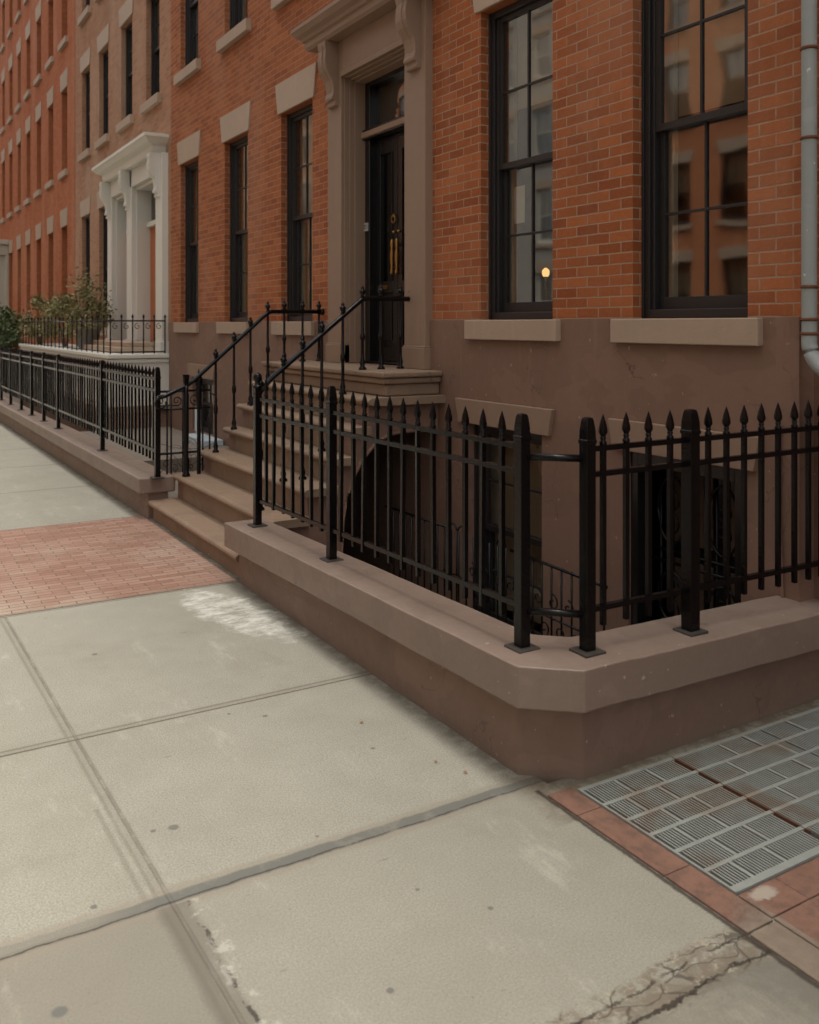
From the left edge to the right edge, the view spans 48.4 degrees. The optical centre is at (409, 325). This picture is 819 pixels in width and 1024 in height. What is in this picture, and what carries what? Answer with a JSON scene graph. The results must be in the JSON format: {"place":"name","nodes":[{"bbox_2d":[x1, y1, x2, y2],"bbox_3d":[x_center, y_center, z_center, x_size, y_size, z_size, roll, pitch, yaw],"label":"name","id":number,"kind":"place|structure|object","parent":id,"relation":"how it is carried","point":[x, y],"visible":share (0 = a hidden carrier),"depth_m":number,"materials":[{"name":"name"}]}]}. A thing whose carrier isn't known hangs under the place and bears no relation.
{"place":"outdoors","nodes":[
{"label":"outdoors","id":0,"kind":"place"},
{"bbox_2d":[3,383,228,497],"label":"areaway floor","id":1,"kind":"structure","parent":0,"point":[176,437],"depth_m":11.63,"materials":[{"name":"grey concrete"}]},
{"bbox_2d":[0,302,25,349],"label":"shrub","id":2,"kind":"object","parent":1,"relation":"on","point":[10,336],"visible":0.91,"depth_m":22.00,"materials":[{"name":"green plant"}]},
{"bbox_2d":[17,340,168,431],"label":"white terrace","id":3,"kind":"structure","parent":1,"relation":"on","point":[152,359],"depth_m":14.16,"materials":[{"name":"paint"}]},
{"bbox_2d":[17,293,62,343],"bbox_3d":[-8.423,-0.150,20.856,1.057,1.210,2.122,0,0,-31],"label":"shrub","id":4,"kind":"object","parent":3,"relation":"on","point":[39,300],"visible":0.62,"depth_m":20.64,"materials":[{"name":"green plant"}]},
{"bbox_2d":[39,292,89,346],"bbox_3d":[-6.962,-0.112,18.553,0.909,1.134,2.442,0,0,-31],"label":"shrub","id":5,"kind":"object","parent":3,"relation":"on","point":[59,305],"visible":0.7,"depth_m":18.46,"materials":[{"name":"green plant"}]},
{"bbox_2d":[74,327,100,348],"bbox_3d":[-5.844,0.238,16.541,0.475,0.400,0.475,0,0,-31],"label":"planter","id":6,"kind":"object","parent":3,"relation":"on","point":[84,337],"visible":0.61,"depth_m":16.37,"materials":[{"name":"grey stone"}]},
{"bbox_2d":[62,267,117,339],"bbox_3d":[-5.801,-0.311,16.518,0.991,1.513,1.146,0,0,-31],"label":"shrub","id":7,"kind":"object","parent":6,"relation":"in","point":[96,310],"visible":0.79,"depth_m":16.45,"materials":[{"name":"green plant"}]},
{"bbox_2d":[21,314,165,353],"bbox_3d":[-6.481,0.135,17.815,0.870,0.610,9.157,0,0,-31],"label":"terrace railing","id":8,"kind":"object","parent":3,"relation":"on","point":[92,321],"visible":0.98,"depth_m":14.76,"materials":[{"name":"black metal"}]},
{"bbox_2d":[162,437,213,471],"bbox_3d":[-2.518,1.563,10.481,0.805,0.335,2.153,0,0,-31],"label":"bare vine","id":9,"kind":"object","parent":1,"relation":"on","point":[189,455],"visible":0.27,"depth_m":10.59,"materials":[{"name":"brown plant"}]},
{"bbox_2d":[189,409,222,446],"bbox_3d":[-2.765,1.349,12.172,0.275,0.439,0.943,0,0,-31],"label":"drain spout","id":10,"kind":"object","parent":1,"relation":"on","point":[206,439],"visible":0.52,"depth_m":12.03,"materials":[{"name":"grey plastic"}]},
{"bbox_2d":[0,421,818,1023],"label":"sidewalk","id":11,"kind":"structure","parent":0,"point":[220,803],"depth_m":3.17,"materials":[{"name":"concrete"}]},
{"bbox_2d":[0,396,174,518],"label":"kerb wall","id":12,"kind":"structure","parent":11,"relation":"on","point":[124,478],"depth_m":10.59,"materials":[{"name":"brown stone"}]},
{"bbox_2d":[0,347,164,479],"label":"iron fence","id":13,"kind":"object","parent":12,"relation":"on","point":[45,381],"visible":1,"depth_m":11.26,"materials":[{"name":"black metal"}]},
{"bbox_2d":[161,389,213,474],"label":"iron gate","id":14,"kind":"structure","parent":13,"relation":"attached to","point":[170,409],"depth_m":8.89,"materials":[{"name":"black metal"}]},
{"bbox_2d":[0,516,236,615],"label":"brick paving","id":15,"kind":"structure","parent":11,"relation":"on","point":[54,566],"depth_m":6.99,"materials":[{"name":"red brick"}]},
{"bbox_2d":[148,360,444,576],"bbox_3d":[-1.100,1.760,8.029,1.748,2.780,2.600,0,0,-31],"label":"stoop","id":16,"kind":"object","parent":11,"relation":"on","point":[215,495],"visible":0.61,"depth_m":7.59,"materials":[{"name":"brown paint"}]},
{"bbox_2d":[154,300,324,476],"bbox_3d":[-1.646,0.670,8.961,1.752,1.841,0.160,0,0,-31],"label":"stair railing","id":17,"kind":"object","parent":16,"relation":"on","point":[197,379],"visible":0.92,"depth_m":8.77,"materials":[{"name":"black metal"}]},
{"bbox_2d":[247,285,409,510],"bbox_3d":[-0.578,0.549,7.409,1.565,1.773,0.065,0,0,-31],"label":"stair railing","id":18,"kind":"object","parent":16,"relation":"on","point":[381,298],"visible":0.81,"depth_m":7.42,"materials":[{"name":"black metal"}]},
{"bbox_2d":[224,518,818,782],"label":"kerb wall","id":19,"kind":"structure","parent":11,"relation":"on","point":[552,709],"depth_m":4.09,"materials":[{"name":"brown stone"}]},
{"bbox_2d":[247,373,818,658],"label":"iron fence","id":20,"kind":"object","parent":19,"relation":"on","point":[690,439],"visible":1,"depth_m":4.19,"materials":[{"name":"black metal"}]},
{"bbox_2d":[548,787,818,983],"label":"tile paving","id":21,"kind":"structure","parent":11,"relation":"on","point":[790,936],"depth_m":2.95,"materials":[{"name":"ceramic"}]},
{"bbox_2d":[586,724,818,895],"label":"grate pit","id":22,"kind":"object","parent":11,"relation":"on","point":[814,835],"visible":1,"depth_m":3.38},
{"bbox_2d":[577,707,818,894],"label":"sidewalk grate","id":23,"kind":"object","parent":22,"relation":"on","point":[769,776],"visible":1,"depth_m":3.52,"materials":[{"name":"metal"}]},
{"bbox_2d":[507,610,540,631],"bbox_3d":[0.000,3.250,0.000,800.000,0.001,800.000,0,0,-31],"label":"ground","id":24,"kind":"structure","parent":0,"point":[537,626],"depth_m":9.91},
{"bbox_2d":[0,0,74,387],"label":"brick house","id":25,"kind":"structure","parent":24,"relation":"on","point":[37,146],"depth_m":25.21,"materials":[{"name":"brick"}]},
{"bbox_2d":[0,148,4,223],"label":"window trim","id":26,"kind":"structure","parent":25,"relation":"in","point":[2,220],"depth_m":31.12,"materials":[{"name":"beige stone"}]},
{"bbox_2d":[0,67,4,134],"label":"window","id":27,"kind":"structure","parent":25,"relation":"in","point":[2,130],"depth_m":31.14,"materials":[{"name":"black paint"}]},
{"bbox_2d":[0,0,4,53],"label":"window","id":28,"kind":"structure","parent":25,"relation":"in","point":[2,48],"depth_m":31.20,"materials":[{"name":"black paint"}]},
{"bbox_2d":[7,138,12,218],"bbox_3d":[-12.962,-4.760,29.690,0.215,2.520,0.978,0,0,-31],"label":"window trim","id":29,"kind":"structure","parent":25,"relation":"in","point":[10,145],"depth_m":29.60,"materials":[{"name":"beige stone"}]},
{"bbox_2d":[7,52,12,124],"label":"window","id":30,"kind":"structure","parent":25,"relation":"in","point":[10,61],"depth_m":29.60,"materials":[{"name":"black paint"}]},
{"bbox_2d":[7,27,12,39],"bbox_3d":[-12.962,-9.494,29.690,0.215,0.148,0.960,0,0,-31],"label":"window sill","id":31,"kind":"structure","parent":25,"relation":"in","point":[10,31],"depth_m":29.47,"materials":[{"name":"beige stone"}]},
{"bbox_2d":[8,239,12,253],"bbox_3d":[-12.978,-2.551,29.680,0.072,0.418,0.978,0,0,-31],"label":"window lintel","id":32,"kind":"structure","parent":25,"relation":"in","point":[10,247],"depth_m":29.60,"materials":[{"name":"beige stone"}]},
{"bbox_2d":[14,10,20,23],"bbox_3d":[-12.005,-9.494,28.083,0.215,0.148,0.960,0,0,-31],"label":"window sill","id":33,"kind":"structure","parent":25,"relation":"in","point":[18,15],"depth_m":27.97,"materials":[{"name":"beige stone"}]},
{"bbox_2d":[14,127,21,212],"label":"window","id":34,"kind":"structure","parent":25,"relation":"in","point":[18,134],"depth_m":28.04,"materials":[{"name":"black paint"}]},
{"bbox_2d":[14,36,21,113],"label":"window","id":35,"kind":"structure","parent":25,"relation":"in","point":[18,46],"depth_m":28.04,"materials":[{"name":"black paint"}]},
{"bbox_2d":[16,234,21,328],"bbox_3d":[-12.005,-1.280,28.083,0.215,2.960,0.978,0,0,-31],"label":"window trim","id":36,"kind":"structure","parent":25,"relation":"in","point":[18,239],"depth_m":28.04,"materials":[{"name":"beige stone"}]},
{"bbox_2d":[23,115,30,205],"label":"window","id":37,"kind":"structure","parent":25,"relation":"in","point":[26,202],"depth_m":26.31,"materials":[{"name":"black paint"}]},
{"bbox_2d":[23,18,30,100],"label":"window","id":38,"kind":"structure","parent":25,"relation":"in","point":[28,28],"depth_m":26.31,"materials":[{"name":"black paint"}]},
{"bbox_2d":[24,229,30,331],"bbox_3d":[-11.047,-1.280,26.477,0.215,2.960,0.978,0,0,-31],"label":"window trim","id":39,"kind":"structure","parent":25,"relation":"in","point":[27,233],"depth_m":26.31,"materials":[{"name":"beige stone"}]},
{"bbox_2d":[33,101,41,198],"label":"window","id":40,"kind":"structure","parent":25,"relation":"in","point":[38,110],"depth_m":24.76,"materials":[{"name":"black paint"}]},
{"bbox_2d":[33,0,41,86],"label":"window","id":41,"kind":"structure","parent":25,"relation":"in","point":[38,10],"depth_m":24.77,"materials":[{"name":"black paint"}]},
{"bbox_2d":[35,222,41,239],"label":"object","id":42,"kind":"structure","parent":25,"relation":"in","point":[38,228],"depth_m":24.78,"materials":[{"name":"beige stone"}]},
{"bbox_2d":[45,85,53,189],"bbox_3d":[-9.132,-4.760,23.265,0.215,2.520,0.978,0,0,-31],"label":"window","id":43,"kind":"structure","parent":25,"relation":"in","point":[50,94],"depth_m":23.16,"materials":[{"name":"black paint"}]},
{"bbox_2d":[45,0,53,70],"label":"window","id":44,"kind":"structure","parent":25,"relation":"in","point":[50,61],"depth_m":23.11,"materials":[{"name":"black paint"}]},
{"bbox_2d":[47,215,53,234],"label":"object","id":45,"kind":"structure","parent":25,"relation":"in","point":[50,221],"depth_m":23.16,"materials":[{"name":"beige stone"}]},
{"bbox_2d":[58,207,67,333],"bbox_3d":[-8.174,-1.280,21.658,0.215,2.960,0.978,0,0,-31],"label":"window trim","id":46,"kind":"structure","parent":25,"relation":"in","point":[63,213],"depth_m":21.52,"materials":[{"name":"beige stone"}]},
{"bbox_2d":[58,67,67,180],"bbox_3d":[-8.174,-4.760,21.658,0.215,2.520,0.978,0,0,-31],"label":"window","id":47,"kind":"structure","parent":25,"relation":"in","point":[64,76],"depth_m":21.52,"materials":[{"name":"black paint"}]},
{"bbox_2d":[58,35,67,52],"bbox_3d":[-8.174,-6.674,21.658,0.215,0.148,0.960,0,0,-31],"label":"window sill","id":48,"kind":"structure","parent":25,"relation":"in","point":[64,41],"depth_m":21.49,"materials":[{"name":"beige stone"}]},
{"bbox_2d":[75,0,170,404],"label":"brick house","id":49,"kind":"structure","parent":24,"relation":"on","point":[123,149],"depth_m":16.67,"materials":[{"name":"brick"}]},
{"bbox_2d":[77,46,90,162],"bbox_3d":[-6.869,-4.705,19.592,0.333,2.290,1.078,0,0,-31],"label":"window","id":50,"kind":"structure","parent":49,"relation":"in","point":[85,60],"depth_m":19.86,"materials":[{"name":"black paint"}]},
{"bbox_2d":[77,0,90,26],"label":"window","id":51,"kind":"structure","parent":49,"relation":"in","point":[87,11],"depth_m":19.48,"materials":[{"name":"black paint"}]},
{"bbox_2d":[80,196,90,324],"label":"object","id":52,"kind":"structure","parent":49,"relation":"in","point":[85,205],"depth_m":19.86,"materials":[{"name":"beige paint"}]},
{"bbox_2d":[97,191,106,334],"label":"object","id":53,"kind":"structure","parent":49,"relation":"in","point":[100,204],"depth_m":18.42,"materials":[{"name":"beige paint"}]},
{"bbox_2d":[94,23,109,149],"bbox_3d":[-5.995,-4.705,18.126,0.333,2.290,1.078,0,0,-31],"label":"window","id":54,"kind":"structure","parent":49,"relation":"in","point":[103,38],"depth_m":18.37,"materials":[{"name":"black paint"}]},
{"bbox_2d":[116,0,133,133],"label":"window","id":55,"kind":"structure","parent":49,"relation":"in","point":[125,12],"depth_m":16.80,"materials":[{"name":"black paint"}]},
{"bbox_2d":[140,0,161,114],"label":"window","id":56,"kind":"structure","parent":49,"relation":"in","point":[155,99],"depth_m":15.32,"materials":[{"name":"black paint"}]},
{"bbox_2d":[150,191,155,341],"bbox_3d":[-4.143,-0.960,15.302,0.063,2.760,1.470,0,0,-31],"label":"wooden door","id":57,"kind":"structure","parent":49,"relation":"in","point":[153,200],"depth_m":15.75,"materials":[{"name":"orange wood"}]},
{"bbox_2d":[169,0,813,636],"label":"brick house","id":58,"kind":"structure","parent":24,"relation":"on","point":[331,156],"depth_m":7.00,"materials":[{"name":"orange brick"}]},
{"bbox_2d":[173,130,200,332],"bbox_3d":[-3.133,-1.317,13.325,0.333,2.855,1.108,0,0,-31],"label":"window","id":59,"kind":"structure","parent":58,"relation":"in","point":[188,149],"depth_m":13.63,"materials":[{"name":"black paint"}]},
{"bbox_2d":[173,0,200,85],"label":"window","id":60,"kind":"structure","parent":58,"relation":"in","point":[192,64],"depth_m":13.63,"materials":[{"name":"black paint"}]},
{"bbox_2d":[196,379,212,433],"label":"window","id":61,"kind":"structure","parent":58,"relation":"in","point":[209,402],"depth_m":12.98,"materials":[{"name":"black paint"}]},
{"bbox_2d":[216,0,250,52],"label":"window","id":62,"kind":"structure","parent":58,"relation":"in","point":[240,25],"depth_m":11.85,"materials":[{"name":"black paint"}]},
{"bbox_2d":[216,100,251,333],"bbox_3d":[-2.135,-1.317,11.650,0.333,2.855,1.108,0,0,-31],"label":"window","id":63,"kind":"structure","parent":58,"relation":"in","point":[235,123],"depth_m":11.96,"materials":[{"name":"black paint"}]},
{"bbox_2d":[271,0,290,10],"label":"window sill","id":64,"kind":"structure","parent":58,"relation":"in","point":[276,5],"depth_m":10.28,"materials":[{"name":"beige stone"}]},
{"bbox_2d":[271,62,317,335],"bbox_3d":[-1.162,-1.317,10.018,0.333,2.855,1.108,0,0,-31],"label":"window","id":65,"kind":"structure","parent":58,"relation":"in","point":[300,87],"depth_m":10.32,"materials":[{"name":"black paint"}]},
{"bbox_2d":[361,66,403,364],"bbox_3d":[-0.035,-1.020,8.530,0.345,2.776,1.210,0,0,-31],"label":"front door","id":66,"kind":"structure","parent":58,"relation":"in","point":[384,142],"depth_m":8.81,"materials":[{"name":"black paint"}]},
{"bbox_2d":[474,424,541,634],"bbox_3d":[0.813,1.555,6.760,0.187,1.588,0.898,0,0,-31],"label":"window","id":67,"kind":"structure","parent":58,"relation":"in","point":[492,529],"depth_m":7.01,"materials":[{"name":"black paint"}]},
{"bbox_2d":[464,0,560,340],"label":"window","id":68,"kind":"structure","parent":58,"relation":"in","point":[520,48],"depth_m":6.94,"materials":[{"name":"black paint"}]},
{"bbox_2d":[514,185,524,223],"bbox_3d":[0.832,-0.910,6.879,0.004,0.280,0.125,0,0,-31],"label":"paper notice","id":69,"kind":"object","parent":58,"relation":"attached to","point":[519,204],"visible":1,"depth_m":6.88,"materials":[{"name":"white paper"}]},
{"bbox_2d":[542,268,548,300],"bbox_3d":[1.098,-0.030,7.337,0.100,0.860,0.095,0,0,-31],"label":"table lamp","id":70,"kind":"object","parent":58,"relation":"in","point":[545,272],"visible":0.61,"depth_m":7.33,"materials":[{"name":"glass"}]},
{"bbox_2d":[631,452,740,624],"bbox_3d":[1.735,1.835,5.330,0.380,2.130,0.840,0,0,-31],"label":"basement door","id":71,"kind":"structure","parent":58,"relation":"in","point":[638,616],"depth_m":5.50,"materials":[{"name":"black paint"}]},
{"bbox_2d":[610,0,762,345],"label":"window","id":72,"kind":"structure","parent":58,"relation":"in","point":[695,52],"depth_m":5.51,"materials":[{"name":"black paint"}]},
{"bbox_2d":[780,425,783,597],"bbox_3d":[1.830,1.325,4.738,0.016,1.650,0.269,0,0,-31],"label":"wall cable","id":73,"kind":"object","parent":58,"relation":"attached to","point":[782,590],"depth_m":4.63,"materials":[{"name":"brown paint"}]},
{"bbox_2d":[800,0,818,375],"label":"downpipe","id":74,"kind":"object","parent":58,"relation":"attached to","point":[809,138],"visible":1,"depth_m":4.44,"materials":[{"name":"grey metal"}]},
{"bbox_2d":[814,0,818,599],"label":"brick house","id":75,"kind":"structure","parent":24,"relation":"on","point":[816,421],"depth_m":4.61,"materials":[{"name":"brown brick"}]},
{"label":"areaway floor","id":76,"kind":"structure","parent":0,"visible":0},
{"bbox_2d":[385,505,607,636],"bbox_3d":[0.449,1.792,6.083,0.017,0.836,2.490,0,0,-31],"label":"areaway railing","id":77,"kind":"object","parent":76,"relation":"on","point":[561,570],"visible":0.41,"depth_m":5.89,"materials":[{"name":"black metal"}]}
]}

